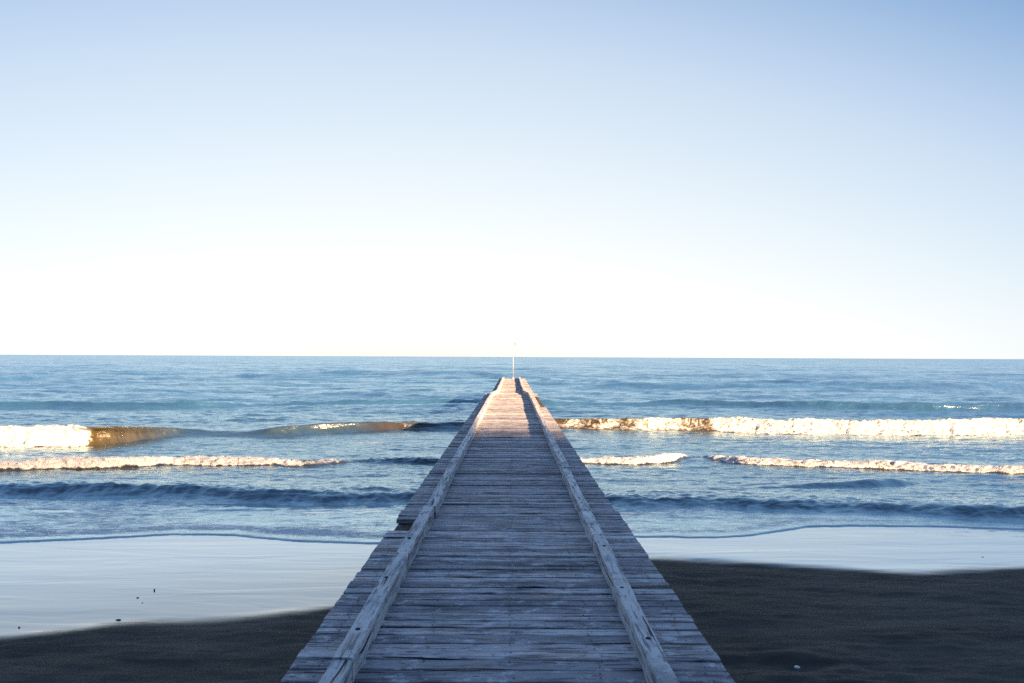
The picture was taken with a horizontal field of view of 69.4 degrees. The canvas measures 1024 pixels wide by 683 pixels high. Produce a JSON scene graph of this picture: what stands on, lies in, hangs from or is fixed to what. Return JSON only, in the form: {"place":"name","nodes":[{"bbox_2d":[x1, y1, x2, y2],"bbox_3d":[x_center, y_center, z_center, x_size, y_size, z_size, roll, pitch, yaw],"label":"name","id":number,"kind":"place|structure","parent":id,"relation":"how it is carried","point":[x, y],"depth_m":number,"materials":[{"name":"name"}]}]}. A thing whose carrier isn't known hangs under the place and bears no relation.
{"place":"outdoors","nodes":[
{"label":"outdoors","id":0,"kind":"place"},
{"bbox_2d":[0,355,1023,543],"bbox_3d":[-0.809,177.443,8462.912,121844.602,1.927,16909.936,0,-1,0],"label":"sea","id":1,"kind":"structure","parent":0,"point":[702,447],"depth_m":28.01,"materials":[{"name":"liquid"}]},
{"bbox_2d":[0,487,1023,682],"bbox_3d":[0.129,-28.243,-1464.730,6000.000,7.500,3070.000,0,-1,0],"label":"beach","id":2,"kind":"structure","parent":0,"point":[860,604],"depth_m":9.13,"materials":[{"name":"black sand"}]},
{"bbox_2d":[280,377,734,682],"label":"pier","id":3,"kind":"structure","parent":2,"relation":"on","point":[509,549],"depth_m":5.41,"materials":[{"name":"grey wood"}]},
{"bbox_2d":[0,0,1023,358],"label":"sky","id":4,"kind":"structure","parent":0,"point":[429,178],"materials":[{"name":"blue"}]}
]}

